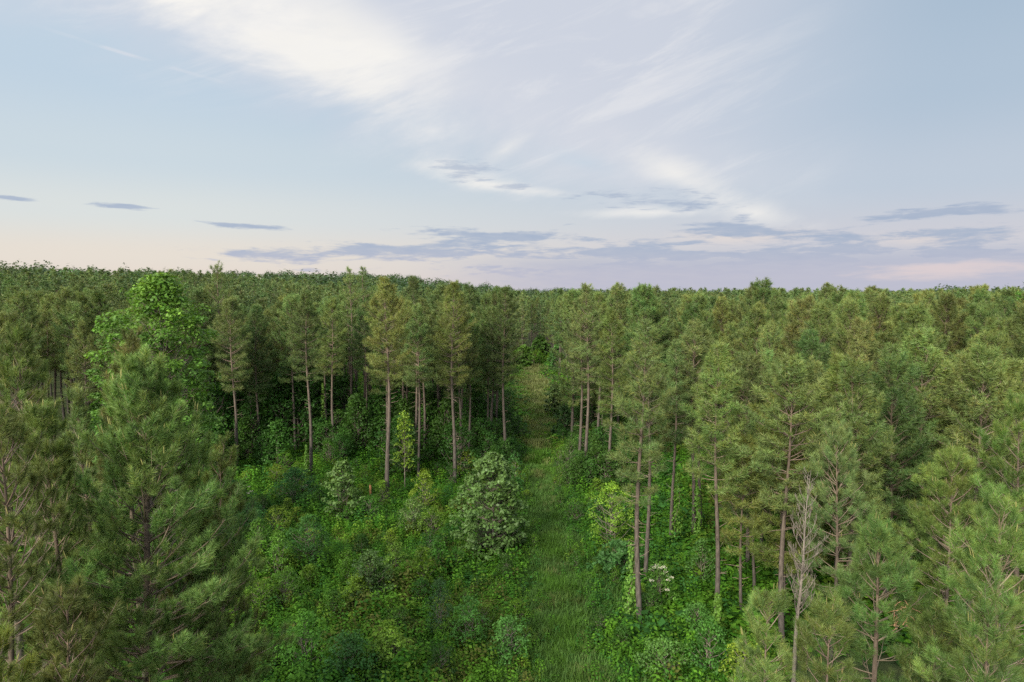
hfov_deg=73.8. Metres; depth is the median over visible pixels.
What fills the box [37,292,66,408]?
pine tree
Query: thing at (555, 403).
shrub
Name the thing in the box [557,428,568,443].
understory shrub
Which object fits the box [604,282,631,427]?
pine tree
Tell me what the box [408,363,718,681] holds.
grass
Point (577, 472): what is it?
understory shrub
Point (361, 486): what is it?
clearing shrub
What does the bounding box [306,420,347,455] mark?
understory shrub
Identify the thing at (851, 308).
pine tree
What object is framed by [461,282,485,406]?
pine tree
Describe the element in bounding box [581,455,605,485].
understory shrub
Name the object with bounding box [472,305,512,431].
pine tree
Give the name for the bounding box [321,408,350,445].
understory shrub
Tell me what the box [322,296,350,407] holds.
pine tree
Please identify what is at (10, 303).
pine tree
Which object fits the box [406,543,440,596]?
clearing shrub
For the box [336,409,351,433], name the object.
understory shrub
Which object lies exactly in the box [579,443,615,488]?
understory shrub
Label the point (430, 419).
understory shrub
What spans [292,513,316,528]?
clearing shrub
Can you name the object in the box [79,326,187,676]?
pine tree
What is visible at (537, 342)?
shrub
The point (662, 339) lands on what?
pine tree
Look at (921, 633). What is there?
pine tree
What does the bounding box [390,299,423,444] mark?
pine tree
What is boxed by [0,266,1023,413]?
pine forest
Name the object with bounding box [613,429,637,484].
understory shrub
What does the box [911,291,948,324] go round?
pine tree
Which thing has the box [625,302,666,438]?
pine tree
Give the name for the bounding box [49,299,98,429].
pine tree
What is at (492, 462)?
sycamore tree
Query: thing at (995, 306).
pine tree
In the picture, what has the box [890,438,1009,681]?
pine tree
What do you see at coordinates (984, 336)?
pine tree
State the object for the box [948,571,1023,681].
pine tree
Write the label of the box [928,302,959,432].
pine tree
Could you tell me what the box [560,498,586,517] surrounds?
clearing shrub
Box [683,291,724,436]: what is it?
pine tree
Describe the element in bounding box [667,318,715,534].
pine tree
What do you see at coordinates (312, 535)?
clearing shrub
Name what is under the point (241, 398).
understory shrub
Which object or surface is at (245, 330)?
pine tree
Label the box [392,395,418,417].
understory shrub
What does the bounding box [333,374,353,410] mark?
understory shrub
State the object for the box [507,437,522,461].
understory shrub
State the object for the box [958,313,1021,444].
pine tree
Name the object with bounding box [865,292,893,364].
pine tree
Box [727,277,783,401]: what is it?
pine tree
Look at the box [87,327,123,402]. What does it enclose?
pine tree
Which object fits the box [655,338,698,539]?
pine tree
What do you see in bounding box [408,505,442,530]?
clearing shrub
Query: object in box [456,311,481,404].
pine tree
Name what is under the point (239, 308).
pine tree
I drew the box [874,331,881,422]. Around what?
pine tree
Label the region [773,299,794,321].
pine tree
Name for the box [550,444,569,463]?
clearing shrub
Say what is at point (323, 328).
pine tree
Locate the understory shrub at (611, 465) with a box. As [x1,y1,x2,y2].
[584,449,632,492]
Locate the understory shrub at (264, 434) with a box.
[251,428,282,465]
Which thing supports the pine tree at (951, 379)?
on the ground at (886, 666)
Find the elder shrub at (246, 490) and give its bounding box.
[232,477,253,513]
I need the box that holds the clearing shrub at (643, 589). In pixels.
[629,583,649,607]
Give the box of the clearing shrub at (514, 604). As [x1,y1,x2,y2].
[502,596,528,624]
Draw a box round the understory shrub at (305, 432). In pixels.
[262,382,329,451]
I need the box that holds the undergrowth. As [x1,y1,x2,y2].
[0,359,1023,681]
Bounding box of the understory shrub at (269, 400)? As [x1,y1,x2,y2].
[260,366,314,446]
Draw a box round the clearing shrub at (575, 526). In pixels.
[563,523,582,533]
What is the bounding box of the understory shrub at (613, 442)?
[603,440,616,466]
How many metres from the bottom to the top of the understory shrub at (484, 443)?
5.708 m
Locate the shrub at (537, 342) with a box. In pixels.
[530,335,550,359]
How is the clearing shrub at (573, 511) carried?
on the ground at (886, 666)
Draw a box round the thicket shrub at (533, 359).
[531,351,540,362]
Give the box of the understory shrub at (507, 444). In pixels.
[499,439,516,464]
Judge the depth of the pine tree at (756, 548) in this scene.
44.45 m
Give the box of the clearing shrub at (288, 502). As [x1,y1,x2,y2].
[280,498,292,519]
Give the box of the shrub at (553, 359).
[547,344,563,371]
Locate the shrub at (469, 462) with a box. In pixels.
[457,449,481,477]
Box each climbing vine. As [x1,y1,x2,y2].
[303,445,310,476]
[320,383,325,440]
[621,539,637,621]
[669,472,682,542]
[688,486,702,536]
[711,591,727,643]
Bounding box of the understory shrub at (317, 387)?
[281,375,337,417]
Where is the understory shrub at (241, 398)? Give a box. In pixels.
[216,368,253,413]
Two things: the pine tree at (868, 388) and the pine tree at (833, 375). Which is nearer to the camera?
the pine tree at (833, 375)
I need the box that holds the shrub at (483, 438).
[466,429,496,457]
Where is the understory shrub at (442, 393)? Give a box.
[441,378,463,412]
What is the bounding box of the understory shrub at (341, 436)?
[329,433,353,460]
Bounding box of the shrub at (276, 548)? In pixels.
[257,530,295,580]
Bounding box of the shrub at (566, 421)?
[550,405,577,435]
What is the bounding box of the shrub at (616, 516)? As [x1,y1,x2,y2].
[587,480,634,546]
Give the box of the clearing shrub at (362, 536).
[350,533,374,555]
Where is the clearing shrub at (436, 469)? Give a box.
[427,461,445,479]
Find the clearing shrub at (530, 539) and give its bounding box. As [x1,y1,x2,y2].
[522,533,543,549]
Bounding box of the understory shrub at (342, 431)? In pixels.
[329,427,356,459]
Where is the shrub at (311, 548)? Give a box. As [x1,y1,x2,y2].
[280,513,331,569]
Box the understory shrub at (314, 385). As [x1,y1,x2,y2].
[277,366,342,444]
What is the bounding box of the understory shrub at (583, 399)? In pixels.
[570,387,596,414]
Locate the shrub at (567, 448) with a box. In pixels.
[557,438,585,486]
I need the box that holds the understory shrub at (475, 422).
[467,418,488,449]
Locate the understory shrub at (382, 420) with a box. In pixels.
[363,400,401,455]
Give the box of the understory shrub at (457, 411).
[451,401,464,436]
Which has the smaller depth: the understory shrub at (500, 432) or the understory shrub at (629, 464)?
the understory shrub at (629, 464)
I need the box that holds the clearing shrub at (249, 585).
[232,574,257,597]
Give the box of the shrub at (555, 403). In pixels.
[543,385,568,413]
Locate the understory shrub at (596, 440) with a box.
[589,433,607,456]
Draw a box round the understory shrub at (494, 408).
[464,394,501,430]
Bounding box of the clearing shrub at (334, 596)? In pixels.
[318,589,350,627]
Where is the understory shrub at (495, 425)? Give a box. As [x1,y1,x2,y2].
[487,417,507,444]
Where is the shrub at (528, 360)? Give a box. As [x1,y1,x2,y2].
[514,344,534,366]
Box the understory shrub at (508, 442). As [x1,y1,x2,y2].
[494,437,516,461]
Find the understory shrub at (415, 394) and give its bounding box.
[408,387,429,404]
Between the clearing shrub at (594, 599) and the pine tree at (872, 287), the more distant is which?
the pine tree at (872, 287)
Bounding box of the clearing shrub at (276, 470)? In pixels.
[263,464,287,484]
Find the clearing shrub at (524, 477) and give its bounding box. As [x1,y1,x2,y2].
[521,469,528,481]
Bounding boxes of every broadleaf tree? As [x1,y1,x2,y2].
[83,272,235,539]
[1015,291,1023,306]
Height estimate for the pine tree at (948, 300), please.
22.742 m
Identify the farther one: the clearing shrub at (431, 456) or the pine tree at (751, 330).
the clearing shrub at (431, 456)
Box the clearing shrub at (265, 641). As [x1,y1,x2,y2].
[253,632,284,664]
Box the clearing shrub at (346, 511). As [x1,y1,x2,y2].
[339,504,353,525]
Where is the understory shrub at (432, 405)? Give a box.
[422,393,445,428]
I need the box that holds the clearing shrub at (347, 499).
[337,496,359,513]
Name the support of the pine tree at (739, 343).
on the ground at (886, 666)
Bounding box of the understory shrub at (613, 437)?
[605,425,637,457]
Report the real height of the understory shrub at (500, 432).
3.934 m
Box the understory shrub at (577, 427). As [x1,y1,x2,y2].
[565,422,584,442]
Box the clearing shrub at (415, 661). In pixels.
[401,655,423,672]
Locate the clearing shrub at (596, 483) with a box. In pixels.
[588,478,604,494]
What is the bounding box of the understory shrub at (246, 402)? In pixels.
[232,401,251,434]
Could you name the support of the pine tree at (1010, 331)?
on the ground at (886, 666)
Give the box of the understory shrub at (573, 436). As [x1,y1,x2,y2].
[562,433,578,451]
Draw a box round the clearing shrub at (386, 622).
[369,619,396,641]
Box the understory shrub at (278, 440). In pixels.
[259,419,298,467]
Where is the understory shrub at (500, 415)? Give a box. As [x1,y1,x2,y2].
[497,410,508,435]
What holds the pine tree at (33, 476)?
on the ground at (886, 666)
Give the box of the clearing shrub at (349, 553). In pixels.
[334,547,357,574]
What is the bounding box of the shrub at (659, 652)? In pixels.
[633,635,694,681]
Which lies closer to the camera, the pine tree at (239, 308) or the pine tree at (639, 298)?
the pine tree at (639, 298)
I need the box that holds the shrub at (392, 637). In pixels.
[372,625,417,679]
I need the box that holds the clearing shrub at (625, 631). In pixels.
[604,625,638,655]
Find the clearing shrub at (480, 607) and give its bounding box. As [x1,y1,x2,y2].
[467,600,497,635]
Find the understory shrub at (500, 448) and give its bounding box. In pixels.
[483,445,510,473]
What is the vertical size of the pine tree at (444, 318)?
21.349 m
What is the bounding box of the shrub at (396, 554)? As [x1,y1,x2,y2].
[383,542,412,569]
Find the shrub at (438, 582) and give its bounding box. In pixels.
[423,577,453,637]
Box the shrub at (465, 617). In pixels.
[445,591,491,648]
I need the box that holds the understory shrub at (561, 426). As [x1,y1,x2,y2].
[556,423,565,439]
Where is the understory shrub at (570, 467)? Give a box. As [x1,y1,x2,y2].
[557,457,588,487]
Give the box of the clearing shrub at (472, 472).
[459,470,483,493]
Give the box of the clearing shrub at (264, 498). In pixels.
[255,493,271,513]
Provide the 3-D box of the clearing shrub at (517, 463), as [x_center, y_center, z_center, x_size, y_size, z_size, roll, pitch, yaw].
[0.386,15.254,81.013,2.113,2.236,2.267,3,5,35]
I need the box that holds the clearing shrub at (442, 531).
[430,527,452,547]
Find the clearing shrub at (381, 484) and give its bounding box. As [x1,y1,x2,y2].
[366,480,398,507]
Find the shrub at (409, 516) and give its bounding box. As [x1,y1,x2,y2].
[393,496,429,531]
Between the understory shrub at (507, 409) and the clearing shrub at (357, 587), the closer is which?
the clearing shrub at (357, 587)
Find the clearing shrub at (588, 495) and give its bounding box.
[580,489,604,513]
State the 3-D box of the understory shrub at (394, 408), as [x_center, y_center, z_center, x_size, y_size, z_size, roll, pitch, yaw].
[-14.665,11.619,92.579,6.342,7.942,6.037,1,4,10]
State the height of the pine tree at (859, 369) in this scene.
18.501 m
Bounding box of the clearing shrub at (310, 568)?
[298,563,322,588]
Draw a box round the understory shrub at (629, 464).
[618,453,646,489]
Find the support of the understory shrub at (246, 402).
on the ground at (886, 666)
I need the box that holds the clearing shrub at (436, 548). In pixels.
[423,538,453,573]
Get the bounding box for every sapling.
[320,459,366,519]
[392,410,414,486]
[508,451,525,484]
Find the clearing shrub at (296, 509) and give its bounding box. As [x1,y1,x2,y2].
[286,506,301,525]
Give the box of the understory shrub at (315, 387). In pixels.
[286,381,319,430]
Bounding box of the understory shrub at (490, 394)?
[464,357,516,403]
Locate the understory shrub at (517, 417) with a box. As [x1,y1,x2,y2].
[511,415,526,437]
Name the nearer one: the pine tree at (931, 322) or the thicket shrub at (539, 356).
the pine tree at (931, 322)
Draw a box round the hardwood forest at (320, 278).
[0,260,1023,301]
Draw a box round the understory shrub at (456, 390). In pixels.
[426,375,467,426]
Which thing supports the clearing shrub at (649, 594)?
on the ground at (886, 666)
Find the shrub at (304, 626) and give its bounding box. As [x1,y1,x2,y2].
[274,608,335,679]
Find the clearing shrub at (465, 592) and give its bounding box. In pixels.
[455,588,475,603]
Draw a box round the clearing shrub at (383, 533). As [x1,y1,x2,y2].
[373,529,392,544]
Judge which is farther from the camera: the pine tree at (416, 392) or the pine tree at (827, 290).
the pine tree at (827, 290)
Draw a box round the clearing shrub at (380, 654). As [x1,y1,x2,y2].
[349,642,397,680]
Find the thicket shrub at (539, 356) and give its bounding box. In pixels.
[535,352,543,363]
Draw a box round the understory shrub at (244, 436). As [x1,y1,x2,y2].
[238,416,260,461]
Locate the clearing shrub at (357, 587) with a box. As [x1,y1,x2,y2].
[339,573,374,608]
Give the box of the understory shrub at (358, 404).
[340,392,379,452]
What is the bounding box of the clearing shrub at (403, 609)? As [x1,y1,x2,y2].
[378,605,419,636]
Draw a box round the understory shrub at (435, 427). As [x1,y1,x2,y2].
[426,417,451,446]
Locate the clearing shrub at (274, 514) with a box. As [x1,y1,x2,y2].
[260,505,294,534]
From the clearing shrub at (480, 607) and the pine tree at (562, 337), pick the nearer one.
the clearing shrub at (480, 607)
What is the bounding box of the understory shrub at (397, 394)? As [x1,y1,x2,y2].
[368,384,422,432]
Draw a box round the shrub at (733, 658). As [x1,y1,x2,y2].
[718,638,777,680]
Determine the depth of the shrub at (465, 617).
41.43 m
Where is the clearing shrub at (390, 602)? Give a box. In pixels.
[382,594,403,615]
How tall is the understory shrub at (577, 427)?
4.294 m
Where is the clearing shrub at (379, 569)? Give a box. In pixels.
[367,564,393,600]
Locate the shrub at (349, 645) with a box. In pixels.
[319,629,380,681]
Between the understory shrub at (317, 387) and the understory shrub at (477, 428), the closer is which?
the understory shrub at (477, 428)
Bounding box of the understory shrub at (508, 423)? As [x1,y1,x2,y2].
[501,418,518,441]
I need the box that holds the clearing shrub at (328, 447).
[316,438,343,465]
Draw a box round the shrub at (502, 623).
[485,614,531,669]
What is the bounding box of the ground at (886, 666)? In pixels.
[0,322,1023,681]
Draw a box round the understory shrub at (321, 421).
[300,417,336,452]
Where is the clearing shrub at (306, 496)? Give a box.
[296,491,317,511]
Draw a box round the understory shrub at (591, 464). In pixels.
[578,458,605,488]
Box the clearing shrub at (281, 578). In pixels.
[265,566,313,609]
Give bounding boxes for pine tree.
[0,284,25,389]
[0,305,7,396]
[0,309,59,665]
[0,319,92,671]
[0,396,90,681]
[0,573,123,681]
[0,609,44,681]
[2,288,46,408]
[2,398,121,681]
[3,298,38,444]
[5,291,47,404]
[19,344,297,681]
[29,302,49,406]
[30,288,53,395]
[35,298,59,442]
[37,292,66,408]
[44,325,65,419]
[47,285,88,456]
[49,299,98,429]
[50,294,85,446]
[55,290,93,413]
[57,381,129,668]
[63,318,104,469]
[69,283,81,420]
[72,289,117,405]
[79,288,105,400]
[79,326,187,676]
[87,290,121,382]
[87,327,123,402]
[100,308,134,375]
[128,289,171,376]
[129,289,176,360]
[143,290,186,376]
[156,315,211,413]
[168,498,271,681]
[180,286,219,431]
[180,324,205,414]
[186,431,258,680]
[196,288,218,399]
[200,260,237,428]
[203,325,229,399]
[207,295,253,464]
[210,310,253,443]
[214,287,232,364]
[229,296,243,405]
[233,305,253,369]
[235,323,263,446]
[236,303,277,448]
[245,304,268,395]
[258,309,279,368]
[262,293,305,372]
[265,297,299,424]
[271,294,313,452]
[276,293,307,367]
[285,287,328,477]
[297,303,327,374]
[306,302,337,381]
[310,307,337,435]
[314,297,348,449]
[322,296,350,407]
[333,290,362,411]
[338,266,369,424]
[346,298,373,441]
[349,290,381,402]
[352,266,376,404]
[360,274,416,502]
[362,288,386,385]
[368,320,407,433]
[381,295,420,397]
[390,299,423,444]
[392,308,442,459]
[398,303,439,479]
[404,275,426,308]
[410,296,439,448]
[417,283,454,416]
[426,280,476,486]
[429,304,445,433]
[432,292,461,420]
[433,302,467,448]
[438,303,481,464]
[449,290,479,424]
[455,312,484,466]
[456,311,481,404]
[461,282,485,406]
[472,292,504,420]
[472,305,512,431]
[476,293,512,439]
[478,285,516,395]
[483,284,523,451]
[525,299,537,350]
[533,297,541,332]
[541,299,553,347]
[549,287,595,431]
[552,295,565,374]
[563,295,600,450]
[566,282,610,455]
[575,313,609,426]
[585,291,615,439]
[590,307,619,425]
[594,306,632,475]
[601,317,677,623]
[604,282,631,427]
[606,322,627,420]
[614,281,672,446]
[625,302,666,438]
[627,340,676,580]
[637,288,668,420]
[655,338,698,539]
[659,301,674,366]
[664,294,710,434]
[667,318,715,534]
[668,294,692,361]
[668,300,717,447]
[678,337,751,614]
[680,328,721,528]
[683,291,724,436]
[711,296,731,431]
[712,301,734,424]
[712,350,776,565]
[712,433,776,611]
[716,321,741,439]
[718,297,739,369]
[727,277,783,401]
[728,582,796,681]
[730,307,780,432]
[731,286,749,350]
[731,352,844,644]
[731,420,773,589]
[732,300,780,379]
[733,286,768,373]
[738,368,828,617]
[742,347,779,542]
[744,308,781,355]
[745,319,789,470]
[768,289,786,349]
[768,298,806,443]
[769,357,839,579]
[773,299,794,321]
[777,295,839,463]
[787,419,880,664]
[792,328,840,546]
[792,355,835,561]
[792,582,864,681]
[797,300,838,487]
[806,503,936,681]
[811,351,875,571]
[817,282,839,310]
[817,352,896,621]
[818,297,833,336]
[825,296,873,414]
[826,288,875,360]
[827,295,874,376]
[827,303,838,325]
[830,291,842,311]
[830,317,884,534]
[844,348,886,456]
[849,344,941,595]
[861,287,888,323]
[865,284,883,310]
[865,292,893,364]
[872,330,900,475]
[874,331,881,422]
[875,323,972,558]
[876,305,901,336]
[877,301,911,470]
[878,302,951,505]
[890,309,950,495]
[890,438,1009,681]
[893,346,940,521]
[899,602,966,681]
[909,473,1023,681]
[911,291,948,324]
[913,359,987,552]
[914,289,937,314]
[923,288,970,432]
[924,350,1023,567]
[925,338,1023,615]
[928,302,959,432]
[946,388,1023,680]
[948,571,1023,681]
[951,299,1007,448]
[953,332,992,475]
[953,357,1023,606]
[955,297,967,322]
[955,305,998,423]
[958,283,993,328]
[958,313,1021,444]
[960,288,997,314]
[960,327,1006,468]
[971,300,1011,348]
[989,289,1002,307]
[992,286,1019,316]
[994,296,1015,334]
[1003,303,1023,358]
[1005,303,1023,468]
[1005,316,1021,353]
[1007,357,1023,467]
[1015,292,1023,307]
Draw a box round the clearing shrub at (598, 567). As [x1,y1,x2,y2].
[592,563,605,578]
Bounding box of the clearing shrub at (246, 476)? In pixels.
[238,470,253,486]
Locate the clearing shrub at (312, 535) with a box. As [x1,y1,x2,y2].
[300,529,323,544]
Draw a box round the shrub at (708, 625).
[683,615,736,679]
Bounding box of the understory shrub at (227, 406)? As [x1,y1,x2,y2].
[219,384,238,425]
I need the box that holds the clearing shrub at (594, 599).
[585,593,599,616]
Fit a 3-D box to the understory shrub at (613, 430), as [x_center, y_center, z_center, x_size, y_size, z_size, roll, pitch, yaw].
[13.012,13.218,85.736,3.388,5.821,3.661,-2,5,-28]
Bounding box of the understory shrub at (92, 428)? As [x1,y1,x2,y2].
[84,410,112,463]
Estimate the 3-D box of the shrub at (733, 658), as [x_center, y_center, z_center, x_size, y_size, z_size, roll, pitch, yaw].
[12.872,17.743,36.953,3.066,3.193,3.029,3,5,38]
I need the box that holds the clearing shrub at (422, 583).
[408,576,434,604]
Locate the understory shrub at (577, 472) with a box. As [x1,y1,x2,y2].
[568,460,588,490]
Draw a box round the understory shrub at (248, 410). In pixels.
[226,403,271,457]
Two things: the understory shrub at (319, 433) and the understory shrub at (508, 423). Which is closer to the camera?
the understory shrub at (319, 433)
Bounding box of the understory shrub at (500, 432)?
[495,425,513,443]
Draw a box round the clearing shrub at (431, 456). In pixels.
[420,445,444,466]
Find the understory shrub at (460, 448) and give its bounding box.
[435,419,482,477]
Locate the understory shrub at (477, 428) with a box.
[444,423,489,465]
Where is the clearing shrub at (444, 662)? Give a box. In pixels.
[421,638,461,681]
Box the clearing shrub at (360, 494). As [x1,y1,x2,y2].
[346,487,368,505]
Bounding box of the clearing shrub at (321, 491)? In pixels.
[312,488,328,506]
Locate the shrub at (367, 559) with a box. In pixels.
[341,549,397,604]
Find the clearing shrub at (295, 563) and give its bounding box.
[277,549,301,578]
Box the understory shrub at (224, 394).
[189,382,241,451]
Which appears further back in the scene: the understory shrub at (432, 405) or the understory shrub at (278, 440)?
the understory shrub at (432, 405)
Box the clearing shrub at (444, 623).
[432,614,467,645]
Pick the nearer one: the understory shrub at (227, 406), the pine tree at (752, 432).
the pine tree at (752, 432)
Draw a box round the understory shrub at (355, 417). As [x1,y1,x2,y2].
[340,394,366,449]
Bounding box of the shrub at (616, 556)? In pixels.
[586,539,643,586]
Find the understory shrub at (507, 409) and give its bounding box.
[506,407,517,427]
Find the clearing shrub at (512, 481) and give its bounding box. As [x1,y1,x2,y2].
[496,471,520,490]
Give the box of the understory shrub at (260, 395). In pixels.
[237,376,279,432]
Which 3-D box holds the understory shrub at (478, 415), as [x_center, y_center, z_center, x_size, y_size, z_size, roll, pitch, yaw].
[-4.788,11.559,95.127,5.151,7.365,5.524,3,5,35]
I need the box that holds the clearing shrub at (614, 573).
[609,564,622,588]
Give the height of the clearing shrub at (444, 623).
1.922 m
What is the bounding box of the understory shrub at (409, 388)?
[370,373,421,416]
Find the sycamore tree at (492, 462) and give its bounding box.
[448,451,530,561]
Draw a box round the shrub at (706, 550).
[683,536,715,582]
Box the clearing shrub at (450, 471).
[440,463,460,486]
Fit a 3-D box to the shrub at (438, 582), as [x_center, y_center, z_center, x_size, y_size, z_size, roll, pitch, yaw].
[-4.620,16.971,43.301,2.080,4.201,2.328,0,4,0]
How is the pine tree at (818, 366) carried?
on the ground at (886, 666)
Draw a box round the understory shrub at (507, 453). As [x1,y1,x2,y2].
[505,451,519,467]
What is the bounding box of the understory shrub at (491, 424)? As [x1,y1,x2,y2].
[458,417,500,457]
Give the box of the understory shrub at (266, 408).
[253,372,301,446]
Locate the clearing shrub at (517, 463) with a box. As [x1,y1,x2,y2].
[511,461,521,470]
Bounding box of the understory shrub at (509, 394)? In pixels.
[500,388,519,413]
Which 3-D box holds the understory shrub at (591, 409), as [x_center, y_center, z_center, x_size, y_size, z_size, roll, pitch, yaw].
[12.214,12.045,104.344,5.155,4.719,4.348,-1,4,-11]
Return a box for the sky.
[0,0,1023,293]
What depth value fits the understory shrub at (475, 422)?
89.84 m
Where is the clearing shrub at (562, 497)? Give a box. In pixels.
[556,490,566,506]
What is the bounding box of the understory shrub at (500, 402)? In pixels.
[498,397,509,414]
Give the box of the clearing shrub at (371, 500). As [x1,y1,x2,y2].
[351,494,390,521]
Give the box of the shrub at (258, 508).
[224,502,276,536]
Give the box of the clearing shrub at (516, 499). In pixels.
[499,490,525,510]
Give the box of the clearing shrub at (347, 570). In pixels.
[334,556,356,589]
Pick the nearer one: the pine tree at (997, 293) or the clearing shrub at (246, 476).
the clearing shrub at (246, 476)
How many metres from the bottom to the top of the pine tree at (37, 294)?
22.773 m
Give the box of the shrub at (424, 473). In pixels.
[407,469,443,509]
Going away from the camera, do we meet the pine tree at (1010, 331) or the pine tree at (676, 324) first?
the pine tree at (1010, 331)
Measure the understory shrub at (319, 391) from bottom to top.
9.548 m
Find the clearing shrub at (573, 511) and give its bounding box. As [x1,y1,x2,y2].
[563,501,587,524]
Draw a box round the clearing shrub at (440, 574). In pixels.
[432,568,448,586]
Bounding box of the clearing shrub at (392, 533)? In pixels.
[380,529,400,552]
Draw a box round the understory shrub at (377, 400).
[361,382,396,441]
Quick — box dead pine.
[786,467,828,681]
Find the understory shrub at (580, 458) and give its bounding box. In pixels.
[567,455,588,486]
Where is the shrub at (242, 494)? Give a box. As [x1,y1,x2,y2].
[213,478,256,512]
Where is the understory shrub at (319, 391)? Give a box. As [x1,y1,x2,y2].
[317,377,349,420]
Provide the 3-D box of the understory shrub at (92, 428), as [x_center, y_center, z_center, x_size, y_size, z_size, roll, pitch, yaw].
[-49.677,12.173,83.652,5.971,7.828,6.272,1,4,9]
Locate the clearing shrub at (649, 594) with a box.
[630,589,671,618]
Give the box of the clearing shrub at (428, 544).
[414,527,445,559]
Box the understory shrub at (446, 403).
[425,395,465,460]
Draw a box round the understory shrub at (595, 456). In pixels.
[587,444,606,482]
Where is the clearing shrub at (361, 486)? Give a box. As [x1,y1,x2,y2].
[356,483,368,500]
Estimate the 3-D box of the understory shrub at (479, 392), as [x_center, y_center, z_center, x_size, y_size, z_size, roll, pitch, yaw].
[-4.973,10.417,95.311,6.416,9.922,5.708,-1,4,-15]
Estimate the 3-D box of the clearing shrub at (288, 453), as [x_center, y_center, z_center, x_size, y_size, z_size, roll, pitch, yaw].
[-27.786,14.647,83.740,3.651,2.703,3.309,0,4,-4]
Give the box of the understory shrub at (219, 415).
[195,411,239,477]
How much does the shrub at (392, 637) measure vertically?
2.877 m
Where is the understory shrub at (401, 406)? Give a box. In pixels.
[390,398,420,452]
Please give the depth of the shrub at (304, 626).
38.68 m
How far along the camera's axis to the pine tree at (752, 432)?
48.04 m
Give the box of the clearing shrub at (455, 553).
[447,548,470,574]
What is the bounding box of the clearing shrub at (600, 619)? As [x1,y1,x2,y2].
[587,605,612,632]
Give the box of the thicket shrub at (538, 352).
[532,348,544,360]
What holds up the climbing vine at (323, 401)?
attached to the pine tree at (323, 328)
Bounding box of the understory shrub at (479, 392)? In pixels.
[457,383,499,435]
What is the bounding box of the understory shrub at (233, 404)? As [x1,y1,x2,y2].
[217,378,247,424]
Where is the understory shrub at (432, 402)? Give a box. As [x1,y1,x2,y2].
[396,384,445,433]
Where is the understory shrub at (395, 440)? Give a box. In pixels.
[377,424,424,477]
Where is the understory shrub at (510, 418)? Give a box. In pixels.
[500,410,515,431]
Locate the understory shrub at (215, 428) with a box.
[203,417,240,477]
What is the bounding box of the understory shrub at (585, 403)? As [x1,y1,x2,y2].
[570,400,589,423]
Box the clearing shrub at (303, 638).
[283,625,322,653]
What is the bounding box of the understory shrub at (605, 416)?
[591,407,618,436]
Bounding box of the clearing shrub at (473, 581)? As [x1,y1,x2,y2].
[467,574,485,591]
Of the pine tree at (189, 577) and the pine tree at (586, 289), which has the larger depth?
the pine tree at (586, 289)
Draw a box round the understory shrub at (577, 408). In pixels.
[574,400,584,424]
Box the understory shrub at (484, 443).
[469,431,499,469]
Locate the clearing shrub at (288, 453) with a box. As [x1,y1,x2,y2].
[273,450,299,468]
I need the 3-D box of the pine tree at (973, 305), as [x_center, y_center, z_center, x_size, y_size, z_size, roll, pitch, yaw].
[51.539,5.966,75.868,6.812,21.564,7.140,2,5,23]
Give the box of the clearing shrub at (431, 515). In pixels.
[413,505,450,540]
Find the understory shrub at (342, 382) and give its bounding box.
[326,373,367,429]
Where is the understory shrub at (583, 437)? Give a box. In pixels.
[568,434,591,459]
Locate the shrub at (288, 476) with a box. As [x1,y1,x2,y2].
[267,466,320,502]
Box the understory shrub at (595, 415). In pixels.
[589,404,597,428]
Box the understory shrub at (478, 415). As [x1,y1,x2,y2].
[462,397,489,427]
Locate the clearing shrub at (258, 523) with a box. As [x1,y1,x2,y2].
[242,516,282,559]
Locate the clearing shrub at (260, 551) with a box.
[248,543,265,572]
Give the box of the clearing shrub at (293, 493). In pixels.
[278,480,305,507]
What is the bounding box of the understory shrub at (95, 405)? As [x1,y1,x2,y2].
[79,391,104,431]
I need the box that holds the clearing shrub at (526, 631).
[515,625,535,644]
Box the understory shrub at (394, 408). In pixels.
[390,398,426,447]
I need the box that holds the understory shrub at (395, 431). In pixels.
[370,415,433,472]
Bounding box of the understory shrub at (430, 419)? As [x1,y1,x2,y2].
[410,403,438,451]
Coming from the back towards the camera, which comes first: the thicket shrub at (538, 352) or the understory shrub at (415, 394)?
the thicket shrub at (538, 352)
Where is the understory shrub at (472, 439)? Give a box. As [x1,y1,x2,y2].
[463,425,478,460]
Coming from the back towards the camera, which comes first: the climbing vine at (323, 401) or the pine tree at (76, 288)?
the pine tree at (76, 288)
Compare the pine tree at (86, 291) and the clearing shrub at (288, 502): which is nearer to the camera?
the clearing shrub at (288, 502)
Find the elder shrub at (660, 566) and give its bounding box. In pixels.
[642,560,679,603]
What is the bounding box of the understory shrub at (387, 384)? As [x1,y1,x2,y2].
[370,375,405,413]
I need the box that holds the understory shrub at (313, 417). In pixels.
[299,402,330,446]
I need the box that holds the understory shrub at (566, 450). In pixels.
[560,438,573,466]
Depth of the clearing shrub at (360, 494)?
67.95 m
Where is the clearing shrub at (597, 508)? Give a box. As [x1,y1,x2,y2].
[584,492,610,526]
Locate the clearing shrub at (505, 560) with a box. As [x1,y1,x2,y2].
[492,554,519,583]
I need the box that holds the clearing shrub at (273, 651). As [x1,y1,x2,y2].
[261,639,286,673]
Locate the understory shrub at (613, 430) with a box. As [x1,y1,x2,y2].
[605,423,618,448]
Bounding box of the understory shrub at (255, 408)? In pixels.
[244,392,274,445]
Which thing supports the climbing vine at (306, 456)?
attached to the pine tree at (306, 311)
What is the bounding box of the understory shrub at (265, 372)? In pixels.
[240,363,279,409]
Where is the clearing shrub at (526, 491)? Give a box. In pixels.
[521,490,535,500]
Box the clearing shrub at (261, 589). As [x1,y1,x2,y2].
[237,578,279,621]
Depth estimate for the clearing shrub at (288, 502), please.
65.93 m
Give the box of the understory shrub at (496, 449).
[488,445,500,471]
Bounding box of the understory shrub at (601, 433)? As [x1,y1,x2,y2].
[593,425,616,471]
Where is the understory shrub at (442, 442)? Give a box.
[427,423,458,460]
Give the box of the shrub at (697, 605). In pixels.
[675,601,711,634]
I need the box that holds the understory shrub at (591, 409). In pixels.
[577,405,600,428]

